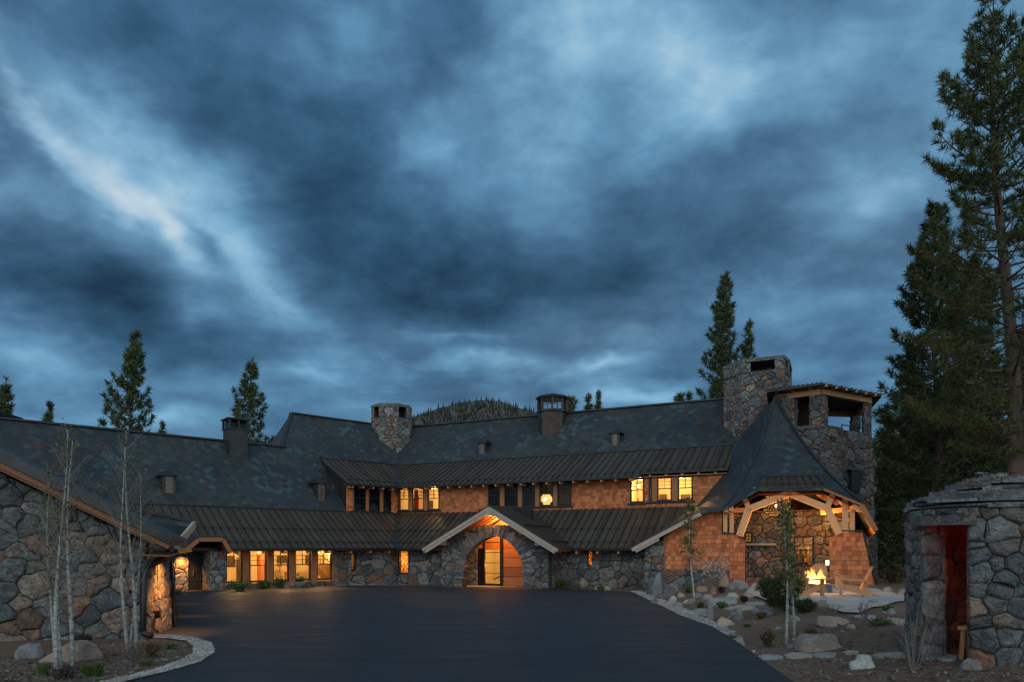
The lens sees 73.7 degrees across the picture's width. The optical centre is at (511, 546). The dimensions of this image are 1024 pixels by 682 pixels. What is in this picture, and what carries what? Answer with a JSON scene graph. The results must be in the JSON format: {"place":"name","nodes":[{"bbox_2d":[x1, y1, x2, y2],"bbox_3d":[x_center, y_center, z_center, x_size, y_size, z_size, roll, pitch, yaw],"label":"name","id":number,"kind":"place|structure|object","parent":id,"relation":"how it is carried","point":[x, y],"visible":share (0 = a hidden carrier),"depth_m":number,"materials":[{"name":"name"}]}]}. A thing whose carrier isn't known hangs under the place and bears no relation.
{"place":"outdoors","nodes":[
{"label":"outdoors","id":0,"kind":"place"},
{"bbox_2d":[131,585,793,681],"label":"driveway","id":1,"kind":"structure","parent":0,"point":[358,633],"depth_m":15.16,"materials":[{"name":"black asphalt"}]},
{"bbox_2d":[0,577,1023,681],"bbox_3d":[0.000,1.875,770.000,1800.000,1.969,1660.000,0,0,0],"label":"ground","id":2,"kind":"structure","parent":0,"point":[8,649],"depth_m":12.54,"materials":[{"name":"brown soil"}]},
{"bbox_2d":[0,375,15,414],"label":"pine tree","id":3,"kind":"object","parent":2,"relation":"on","point":[5,397],"visible":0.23,"depth_m":60.04,"materials":[{"name":"green plant"}]},
{"bbox_2d":[14,643,43,658],"bbox_3d":[-8.405,1.872,11.893,0.474,0.379,0.371,0,0,0],"label":"boulder","id":4,"kind":"object","parent":2,"relation":"on","point":[29,650],"visible":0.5,"depth_m":11.78,"materials":[{"name":"stone"}]},
{"bbox_2d":[35,663,51,674],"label":"grass tuft","id":5,"kind":"object","parent":2,"relation":"on","point":[41,670],"visible":0.92,"depth_m":10.26,"materials":[{"name":"green plant"}]},
{"bbox_2d":[40,399,55,421],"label":"pine tree","id":6,"kind":"object","parent":2,"relation":"on","point":[48,416],"visible":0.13,"depth_m":70.04,"materials":[{"name":"green plant"}]},
{"bbox_2d":[8,417,112,668],"bbox_3d":[-7.230,-0.020,10.837,1.479,4.121,1.300,0,0,0],"label":"aspen tree","id":7,"kind":"object","parent":2,"relation":"on","point":[55,613],"visible":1,"depth_m":10.91,"materials":[{"name":"grey plant"}]},
{"bbox_2d":[44,662,83,679],"bbox_3d":[-6.603,1.851,10.076,0.475,0.311,0.501,0,0,35],"label":"shrub","id":8,"kind":"object","parent":2,"relation":"on","point":[59,673],"visible":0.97,"depth_m":10.04,"materials":[{"name":"purple plant"}]},
{"bbox_2d":[38,640,102,662],"bbox_3d":[-7.622,1.841,11.763,0.945,0.427,0.836,0,0,0],"label":"boulder","id":9,"kind":"object","parent":2,"relation":"on","point":[85,650],"visible":0.45,"depth_m":11.59,"materials":[{"name":"stone"}]},
{"bbox_2d":[74,633,93,640],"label":"shrub","id":10,"kind":"object","parent":2,"relation":"on","point":[87,636],"visible":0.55,"depth_m":13.70,"materials":[{"name":"purple plant"}]},
{"bbox_2d":[79,661,105,676],"bbox_3d":[-6.349,1.849,10.325,0.364,0.234,0.329,0,0,-37],"label":"grass tuft","id":11,"kind":"object","parent":2,"relation":"on","point":[95,670],"visible":0.94,"depth_m":10.27,"materials":[{"name":"green plant"}]},
{"bbox_2d":[0,447,195,640],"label":"garage","id":12,"kind":"structure","parent":2,"relation":"on","point":[96,604],"depth_m":14.63,"materials":[{"name":"stone"}]},
{"bbox_2d":[97,415,107,427],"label":"pine tree","id":13,"kind":"object","parent":2,"relation":"on","point":[103,423],"visible":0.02,"depth_m":79.98,"materials":[{"name":"green plant"}]},
{"bbox_2d":[85,424,168,648],"bbox_3d":[-7.428,-0.159,13.169,1.228,4.450,1.422,0,0,36],"label":"aspen tree","id":14,"kind":"object","parent":2,"relation":"on","point":[134,624],"visible":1,"depth_m":13.17,"materials":[{"name":"grey plant"}]},
{"bbox_2d":[100,328,158,432],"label":"pine tree","id":15,"kind":"object","parent":2,"relation":"on","point":[133,354],"visible":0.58,"depth_m":57.60,"materials":[{"name":"green plant"}]},
{"bbox_2d":[136,657,156,666],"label":"shrub","id":16,"kind":"object","parent":2,"relation":"on","point":[148,662],"visible":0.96,"depth_m":11.31,"materials":[{"name":"green plant"}]},
{"bbox_2d":[136,640,164,657],"bbox_3d":[-6.486,1.852,12.275,0.436,0.360,0.338,0,0,0],"label":"shrub","id":17,"kind":"object","parent":2,"relation":"on","point":[150,650],"visible":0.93,"depth_m":12.24,"materials":[{"name":"brown plant"}]},
{"bbox_2d":[157,420,166,433],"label":"pine tree","id":18,"kind":"object","parent":2,"relation":"on","point":[162,424],"visible":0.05,"depth_m":82.00,"materials":[{"name":"green plant"}]},
{"bbox_2d":[164,643,177,648],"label":"shrub","id":19,"kind":"object","parent":2,"relation":"on","point":[170,646],"visible":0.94,"depth_m":13.38,"materials":[{"name":"green plant"}]},
{"bbox_2d":[225,578,254,590],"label":"shrub","id":20,"kind":"object","parent":2,"relation":"on","point":[238,586],"visible":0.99,"depth_m":37.28,"materials":[{"name":"green plant"}]},
{"bbox_2d":[230,357,274,443],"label":"pine tree","id":21,"kind":"object","parent":2,"relation":"on","point":[252,392],"visible":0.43,"depth_m":63.71,"materials":[{"name":"green plant"}]},
{"bbox_2d":[256,579,274,588],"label":"shrub","id":22,"kind":"object","parent":2,"relation":"on","point":[263,585],"visible":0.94,"depth_m":40.47,"materials":[{"name":"green plant"}]},
{"bbox_2d":[271,576,286,587],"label":"shrub","id":23,"kind":"object","parent":2,"relation":"on","point":[280,582],"visible":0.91,"depth_m":41.31,"materials":[{"name":"green plant"}]},
{"bbox_2d":[100,591,744,681],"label":"stone curb","id":24,"kind":"structure","parent":2,"relation":"on","point":[203,649],"depth_m":13.67,"materials":[{"name":"stone"}]},
{"bbox_2d":[0,355,881,590],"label":"lodge","id":25,"kind":"structure","parent":2,"relation":"on","point":[389,494],"depth_m":43.76,"materials":[{"name":"grey stone"}]},
{"bbox_2d":[188,551,203,589],"bbox_3d":[-18.028,1.252,39.104,1.076,2.796,0.248,0,0,-42],"label":"door","id":26,"kind":"structure","parent":25,"relation":"in","point":[195,558],"depth_m":39.03,"materials":[{"name":"brown wood"}]},
{"bbox_2d":[226,551,241,582],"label":"window","id":27,"kind":"structure","parent":25,"relation":"in","point":[233,560],"depth_m":40.60,"materials":[{"name":"brown metal"}]},
{"bbox_2d":[249,551,266,582],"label":"window","id":28,"kind":"structure","parent":25,"relation":"in","point":[265,552],"depth_m":41.59,"materials":[{"name":"brown metal"}]},
{"bbox_2d":[273,551,288,581],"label":"window","id":29,"kind":"structure","parent":25,"relation":"in","point":[280,555],"depth_m":42.42,"materials":[{"name":"brown metal"}]},
{"bbox_2d":[295,551,310,580],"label":"window","id":30,"kind":"structure","parent":25,"relation":"in","point":[302,555],"depth_m":43.33,"materials":[{"name":"brown metal"}]},
{"bbox_2d":[317,551,331,579],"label":"window","id":31,"kind":"structure","parent":25,"relation":"in","point":[323,559],"depth_m":44.23,"materials":[{"name":"brown metal"}]},
{"bbox_2d":[354,486,365,510],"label":"window","id":32,"kind":"structure","parent":25,"relation":"in","point":[364,494],"depth_m":49.49,"materials":[{"name":"brown metal"}]},
{"bbox_2d":[369,487,379,511],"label":"window","id":33,"kind":"structure","parent":25,"relation":"in","point":[378,495],"depth_m":50.27,"materials":[{"name":"brown metal"}]},
{"bbox_2d":[383,488,390,511],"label":"window","id":34,"kind":"structure","parent":25,"relation":"in","point":[386,492],"depth_m":50.94,"materials":[{"name":"brown metal"}]},
{"bbox_2d":[398,488,408,510],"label":"window","id":35,"kind":"structure","parent":25,"relation":"in","point":[399,499],"depth_m":51.36,"materials":[{"name":"brown metal"}]},
{"bbox_2d":[398,550,408,573],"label":"window","id":36,"kind":"structure","parent":25,"relation":"in","point":[399,554],"depth_m":47.63,"materials":[{"name":"brown metal"}]},
{"bbox_2d":[412,488,423,510],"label":"window","id":37,"kind":"structure","parent":25,"relation":"in","point":[413,492],"depth_m":50.83,"materials":[{"name":"brown metal"}]},
{"bbox_2d":[427,487,439,509],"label":"window","id":38,"kind":"structure","parent":25,"relation":"in","point":[433,488],"depth_m":50.21,"materials":[{"name":"brown metal"}]},
{"bbox_2d":[488,484,499,505],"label":"window","id":39,"kind":"structure","parent":25,"relation":"in","point":[489,492],"depth_m":48.13,"materials":[{"name":"brown metal"}]},
{"bbox_2d":[504,484,517,506],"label":"window","id":40,"kind":"structure","parent":25,"relation":"in","point":[505,488],"depth_m":47.55,"materials":[{"name":"brown metal"}]},
{"bbox_2d":[522,483,534,506],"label":"window","id":41,"kind":"structure","parent":25,"relation":"in","point":[523,494],"depth_m":46.95,"materials":[{"name":"brown metal"}]},
{"bbox_2d":[539,482,552,505],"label":"window","id":42,"kind":"structure","parent":25,"relation":"in","point":[540,490],"depth_m":46.41,"materials":[{"name":"brown metal"}]},
{"bbox_2d":[541,494,551,504],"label":"paper lantern","id":43,"kind":"object","parent":25,"relation":"hanging from","point":[546,499],"visible":0.91,"depth_m":46.97,"materials":[{"name":"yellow paper"}]},
{"bbox_2d":[557,481,571,505],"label":"window","id":44,"kind":"structure","parent":25,"relation":"in","point":[558,486],"depth_m":45.82,"materials":[{"name":"brown metal"}]},
{"bbox_2d":[630,478,643,502],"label":"window","id":45,"kind":"structure","parent":25,"relation":"in","point":[637,479],"depth_m":43.69,"materials":[{"name":"brown metal"}]},
{"bbox_2d":[649,478,651,501],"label":"window","id":46,"kind":"structure","parent":25,"relation":"in","point":[650,479],"depth_m":43.29,"materials":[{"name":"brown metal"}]},
{"bbox_2d":[657,477,671,500],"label":"window","id":47,"kind":"structure","parent":25,"relation":"in","point":[658,478],"depth_m":42.88,"materials":[{"name":"brown metal"}]},
{"bbox_2d":[678,476,692,500],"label":"window","id":48,"kind":"structure","parent":25,"relation":"in","point":[685,477],"depth_m":42.35,"materials":[{"name":"brown metal"}]},
{"bbox_2d":[744,532,752,542],"bbox_3d":[13.296,-0.502,38.377,0.444,0.644,0.140,0,0,25],"label":"window","id":49,"kind":"structure","parent":25,"relation":"in","point":[745,533],"depth_m":38.31,"materials":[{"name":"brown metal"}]},
{"bbox_2d":[763,495,790,514],"bbox_3d":[13.951,-2.637,36.042,1.400,1.953,1.392,0,0,0],"label":"chandelier","id":50,"kind":"object","parent":25,"relation":"hanging from","point":[774,508],"visible":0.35,"depth_m":35.85,"materials":[{"name":"brown metal"}]},
{"bbox_2d":[794,536,813,566],"bbox_3d":[15.870,0.257,37.157,1.008,1.655,0.140,0,0,25],"label":"window","id":51,"kind":"structure","parent":25,"relation":"in","point":[803,537],"depth_m":37.00,"materials":[{"name":"brown metal"}]},
{"bbox_2d":[554,580,570,587],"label":"grass tuft","id":52,"kind":"object","parent":2,"relation":"on","point":[561,584],"visible":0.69,"depth_m":41.23,"materials":[{"name":"green plant"}]},
{"bbox_2d":[568,395,579,410],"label":"pine tree","id":53,"kind":"object","parent":2,"relation":"on","point":[572,399],"visible":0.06,"depth_m":85.70,"materials":[{"name":"green plant"}]},
{"bbox_2d":[583,392,593,409],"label":"pine tree","id":54,"kind":"object","parent":2,"relation":"on","point":[588,405],"visible":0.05,"depth_m":83.67,"materials":[{"name":"green plant"}]},
{"bbox_2d":[593,388,602,408],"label":"pine tree","id":55,"kind":"object","parent":2,"relation":"on","point":[597,405],"visible":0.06,"depth_m":84.89,"materials":[{"name":"green plant"}]},
{"bbox_2d":[647,577,653,593],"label":"boulder","id":56,"kind":"object","parent":2,"relation":"on","point":[650,582],"visible":0.16,"depth_m":33.40,"materials":[{"name":"stone"}]},
{"bbox_2d":[651,572,661,595],"bbox_3d":[6.895,2.077,32.367,0.651,1.816,0.540,0,0,-25],"label":"boulder","id":57,"kind":"object","parent":2,"relation":"on","point":[656,589],"visible":0.38,"depth_m":32.18,"materials":[{"name":"stone"}]},
{"bbox_2d":[662,582,674,597],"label":"boulder","id":58,"kind":"object","parent":2,"relation":"on","point":[668,590],"visible":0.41,"depth_m":30.50,"materials":[{"name":"stone"}]},
{"bbox_2d":[673,391,686,401],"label":"pine tree","id":59,"kind":"object","parent":2,"relation":"on","point":[679,397],"depth_m":87.80,"materials":[{"name":"green plant"}]},
{"bbox_2d":[682,583,695,592],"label":"shrub","id":60,"kind":"object","parent":2,"relation":"on","point":[687,588],"visible":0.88,"depth_m":31.24,"materials":[{"name":"green plant"}]},
{"bbox_2d":[684,391,693,400],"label":"pine tree","id":61,"kind":"object","parent":2,"relation":"on","point":[688,396],"visible":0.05,"depth_m":86.98,"materials":[{"name":"green plant"}]},
{"bbox_2d":[636,592,744,646],"bbox_3d":[5.848,2.212,25.450,0.579,0.433,23.909,0,0,4],"label":"gravel strip","id":62,"kind":"object","parent":2,"relation":"on","point":[689,617],"visible":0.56,"depth_m":18.57,"materials":[{"name":"grey gravel"}]},
{"bbox_2d":[678,497,705,599],"bbox_3d":[6.925,0.147,26.574,1.144,4.190,1.104,0,0,0],"label":"aspen tree","id":63,"kind":"object","parent":2,"relation":"on","point":[689,528],"visible":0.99,"depth_m":26.48,"materials":[{"name":"green plant"}]},
{"bbox_2d":[695,586,707,591],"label":"boulder","id":64,"kind":"object","parent":2,"relation":"on","point":[701,588],"visible":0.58,"depth_m":30.96,"materials":[{"name":"stone"}]},
{"bbox_2d":[706,604,714,619],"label":"boulder","id":65,"kind":"object","parent":2,"relation":"on","point":[710,614],"visible":0.49,"depth_m":19.60,"materials":[{"name":"stone"}]},
{"bbox_2d":[693,551,728,589],"bbox_3d":[9.008,1.074,30.666,1.680,1.795,1.651,0,0,0],"label":"shrub","id":66,"kind":"object","parent":2,"relation":"on","point":[717,573],"visible":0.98,"depth_m":30.69,"materials":[{"name":"plant"}]},
{"bbox_2d":[708,586,717,594],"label":"boulder","id":67,"kind":"object","parent":2,"relation":"on","point":[712,590],"visible":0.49,"depth_m":28.31,"materials":[{"name":"stone"}]},
{"bbox_2d":[695,270,740,398],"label":"pine tree","id":68,"kind":"object","parent":2,"relation":"on","point":[723,315],"visible":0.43,"depth_m":61.53,"materials":[{"name":"green plant"}]},
{"bbox_2d":[706,596,737,606],"bbox_3d":[7.186,1.922,23.378,1.064,0.412,0.814,0,0,27],"label":"boulder","id":69,"kind":"object","parent":2,"relation":"on","point":[726,599],"visible":0.52,"depth_m":23.24,"materials":[{"name":"stone"}]},
{"bbox_2d":[715,601,731,607],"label":"shrub","id":70,"kind":"object","parent":2,"relation":"on","point":[724,604],"visible":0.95,"depth_m":22.46,"materials":[{"name":"green plant"}]},
{"bbox_2d":[718,572,729,586],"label":"boulder","id":71,"kind":"object","parent":2,"relation":"on","point":[724,581],"visible":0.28,"depth_m":32.06,"materials":[{"name":"stone"}]},
{"bbox_2d":[717,616,734,625],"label":"boulder","id":72,"kind":"object","parent":2,"relation":"on","point":[723,621],"visible":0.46,"depth_m":17.73,"materials":[{"name":"stone"}]},
{"bbox_2d":[728,580,748,588],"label":"boulder","id":73,"kind":"object","parent":2,"relation":"on","point":[737,584],"visible":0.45,"depth_m":29.73,"materials":[{"name":"stone"}]},
{"bbox_2d":[733,609,743,619],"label":"boulder","id":74,"kind":"object","parent":2,"relation":"on","point":[738,615],"visible":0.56,"depth_m":18.73,"materials":[{"name":"stone"}]},
{"bbox_2d":[738,317,756,360],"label":"pine tree","id":75,"kind":"object","parent":2,"relation":"on","point":[748,341],"visible":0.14,"depth_m":65.91,"materials":[{"name":"green plant"}]},
{"bbox_2d":[756,611,766,618],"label":"shrub","id":76,"kind":"object","parent":2,"relation":"on","point":[761,615],"visible":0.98,"depth_m":18.24,"materials":[{"name":"brown plant"}]},
{"bbox_2d":[757,628,776,646],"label":"shrub","id":77,"kind":"object","parent":2,"relation":"on","point":[766,639],"visible":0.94,"depth_m":13.50,"materials":[{"name":"brown plant"}]},
{"bbox_2d":[760,609,774,615],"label":"boulder","id":78,"kind":"object","parent":2,"relation":"on","point":[769,612],"visible":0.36,"depth_m":18.62,"materials":[{"name":"stone"}]},
{"bbox_2d":[754,562,808,615],"bbox_3d":[7.236,1.116,18.352,1.519,1.511,1.215,0,0,0],"label":"shrub","id":79,"kind":"object","parent":2,"relation":"on","point":[772,592],"visible":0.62,"depth_m":18.20,"materials":[{"name":"green plant"}]},
{"bbox_2d":[773,498,805,644],"bbox_3d":[5.667,0.528,13.956,0.584,3.052,1.348,0,0,27],"label":"aspen tree","id":80,"kind":"object","parent":2,"relation":"on","point":[788,556],"visible":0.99,"depth_m":13.62,"materials":[{"name":"green plant"}]},
{"bbox_2d":[794,596,818,612],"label":"shrub","id":81,"kind":"object","parent":2,"relation":"on","point":[806,605],"visible":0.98,"depth_m":17.91,"materials":[{"name":"green plant"}]},
{"bbox_2d":[793,634,841,652],"bbox_3d":[5.700,1.816,12.722,0.926,0.428,0.812,0,0,0],"label":"boulder","id":82,"kind":"object","parent":2,"relation":"on","point":[808,643],"visible":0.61,"depth_m":12.44,"materials":[{"name":"stone"}]},
{"bbox_2d":[816,600,826,608],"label":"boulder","id":83,"kind":"object","parent":2,"relation":"on","point":[824,602],"visible":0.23,"depth_m":18.39,"materials":[{"name":"stone"}]},
{"bbox_2d":[818,603,843,613],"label":"shrub","id":84,"kind":"object","parent":2,"relation":"on","point":[827,611],"visible":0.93,"depth_m":17.08,"materials":[{"name":"plant"}]},
{"bbox_2d":[815,616,849,626],"bbox_3d":[7.122,1.676,15.203,0.716,0.265,0.656,0,0,-31],"label":"boulder","id":85,"kind":"object","parent":2,"relation":"on","point":[826,621],"visible":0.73,"depth_m":15.06,"materials":[{"name":"stone"}]},
{"bbox_2d":[847,654,875,669],"bbox_3d":[5.416,1.822,10.580,0.450,0.317,0.377,0,0,0],"label":"boulder","id":86,"kind":"object","parent":2,"relation":"on","point":[861,661],"visible":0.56,"depth_m":10.46,"materials":[{"name":"stone"}]},
{"bbox_2d":[855,587,871,633],"bbox_3d":[6.940,1.230,13.464,0.326,1.035,0.347,0,0,39],"label":"shrub","id":87,"kind":"object","parent":2,"relation":"on","point":[863,623],"visible":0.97,"depth_m":13.44,"materials":[{"name":"brown plant"}]},
{"bbox_2d":[868,617,894,625],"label":"shrub","id":88,"kind":"object","parent":2,"relation":"on","point":[881,622],"visible":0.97,"depth_m":14.15,"materials":[{"name":"green plant"}]},
{"bbox_2d":[873,402,905,565],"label":"pine tree","id":89,"kind":"object","parent":2,"relation":"on","point":[884,512],"visible":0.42,"depth_m":51.75,"materials":[{"name":"green plant"}]},
{"bbox_2d":[878,533,905,578],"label":"undergrowth","id":90,"kind":"object","parent":2,"relation":"on","point":[893,564],"visible":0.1,"depth_m":46.21,"materials":[{"name":"green plant"}]},
{"bbox_2d":[878,567,906,582],"bbox_3d":[20.005,1.539,36.008,2.247,1.006,1.883,0,0,0],"label":"shrub","id":91,"kind":"object","parent":2,"relation":"on","point":[889,575],"visible":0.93,"depth_m":35.81,"materials":[{"name":"green plant"}]},
{"bbox_2d":[872,354,935,547],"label":"pine tree","id":92,"kind":"object","parent":2,"relation":"on","point":[898,414],"visible":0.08,"depth_m":62.11,"materials":[{"name":"green plant"}]},
{"bbox_2d":[892,589,939,670],"bbox_3d":[5.829,1.189,9.842,0.554,1.272,0.595,0,0,36],"label":"shrub","id":93,"kind":"object","parent":2,"relation":"on","point":[912,667],"visible":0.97,"depth_m":9.89,"materials":[{"name":"brown plant"}]},
{"bbox_2d":[873,197,1007,550],"bbox_3d":[22.815,-8.085,36.115,6.911,20.862,7.031,0,0,0],"label":"pine tree","id":94,"kind":"object","parent":2,"relation":"on","point":[910,306],"visible":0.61,"depth_m":35.68,"materials":[{"name":"green plant"}]},
{"bbox_2d":[899,0,1023,475],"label":"pine tree","id":95,"kind":"object","parent":2,"relation":"on","point":[986,180],"visible":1,"depth_m":26.62,"materials":[{"name":"green plant"}]},
{"bbox_2d":[958,625,966,659],"bbox_3d":[6.845,1.431,10.053,0.391,0.511,0.351,0,0,-29],"label":"wooden post","id":96,"kind":"object","parent":2,"relation":"on","point":[962,645],"visible":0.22,"depth_m":10.07,"materials":[{"name":"brown wood"}]},
{"bbox_2d":[903,472,1023,666],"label":"stone hut","id":97,"kind":"object","parent":2,"relation":"on","point":[963,541],"visible":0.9,"depth_m":9.73,"materials":[{"name":"grey stone"}]},
{"bbox_2d":[958,658,983,670],"bbox_3d":[6.379,1.666,9.491,0.303,0.243,0.319,0,0,36],"label":"boulder","id":98,"kind":"object","parent":2,"relation":"on","point":[970,664],"visible":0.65,"depth_m":9.40,"materials":[{"name":"stone"}]},
{"bbox_2d":[919,249,1023,496],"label":"pine tree","id":99,"kind":"object","parent":2,"relation":"on","point":[996,350],"visible":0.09,"depth_m":43.19,"materials":[{"name":"green plant"}]},
{"bbox_2d":[987,329,1023,472],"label":"pine tree","id":100,"kind":"object","parent":2,"relation":"on","point":[1022,357],"visible":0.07,"depth_m":60.15,"materials":[{"name":"green plant"}]},
{"bbox_2d":[0,0,1023,442],"label":"sky","id":101,"kind":"structure","parent":0,"point":[421,205],"materials":[{"name":"blue"}]},
{"bbox_2d":[412,400,947,540],"bbox_3d":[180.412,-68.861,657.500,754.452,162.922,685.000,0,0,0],"label":"hill","id":102,"kind":"structure","parent":0,"point":[453,414],"depth_m":669.54,"materials":[{"name":"green plant"}]},
{"bbox_2d":[412,396,997,490],"bbox_3d":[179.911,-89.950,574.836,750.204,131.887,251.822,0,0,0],"label":"forest","id":103,"kind":"object","parent":102,"relation":"on","point":[484,405],"visible":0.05,"depth_m":666.33,"materials":[{"name":"green plant"}]},
{"bbox_2d":[674,602,956,661],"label":"path","id":104,"kind":"structure","parent":0,"point":[800,655],"depth_m":12.05,"materials":[{"name":"stone"}]},
{"bbox_2d":[746,582,903,612],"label":"patio","id":105,"kind":"structure","parent":0,"point":[847,599],"depth_m":21.37,"materials":[{"name":"stone"}]},
{"bbox_2d":[788,566,826,595],"bbox_3d":[9.729,1.135,22.646,1.066,1.059,0.830,0,0,-28],"label":"adirondack chair","id":106,"kind":"object","parent":105,"relation":"on","point":[811,588],"visible":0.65,"depth_m":22.45,"materials":[{"name":"brown wood"}]},
{"bbox_2d":[809,583,831,592],"bbox_3d":[11.363,1.606,25.587,1.169,0.489,1.134,0,0,0],"label":"fire pit","id":107,"kind":"object","parent":105,"relation":"on","point":[828,587],"visible":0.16,"depth_m":25.11,"materials":[{"name":"stone"}]},
{"bbox_2d":[812,563,839,587],"bbox_3d":[13.633,1.264,29.812,0.830,1.059,1.066,0,0,-3],"label":"adirondack chair","id":108,"kind":"object","parent":105,"relation":"on","point":[819,570],"visible":0.72,"depth_m":30.05,"materials":[{"name":"brown wood"}]},
{"bbox_2d":[837,566,873,595],"bbox_3d":[11.672,1.176,23.203,1.066,1.059,0.830,0,0,22],"label":"adirondack chair","id":109,"kind":"object","parent":105,"relation":"on","point":[860,590],"visible":0.98,"depth_m":22.96,"materials":[{"name":"brown wood"}]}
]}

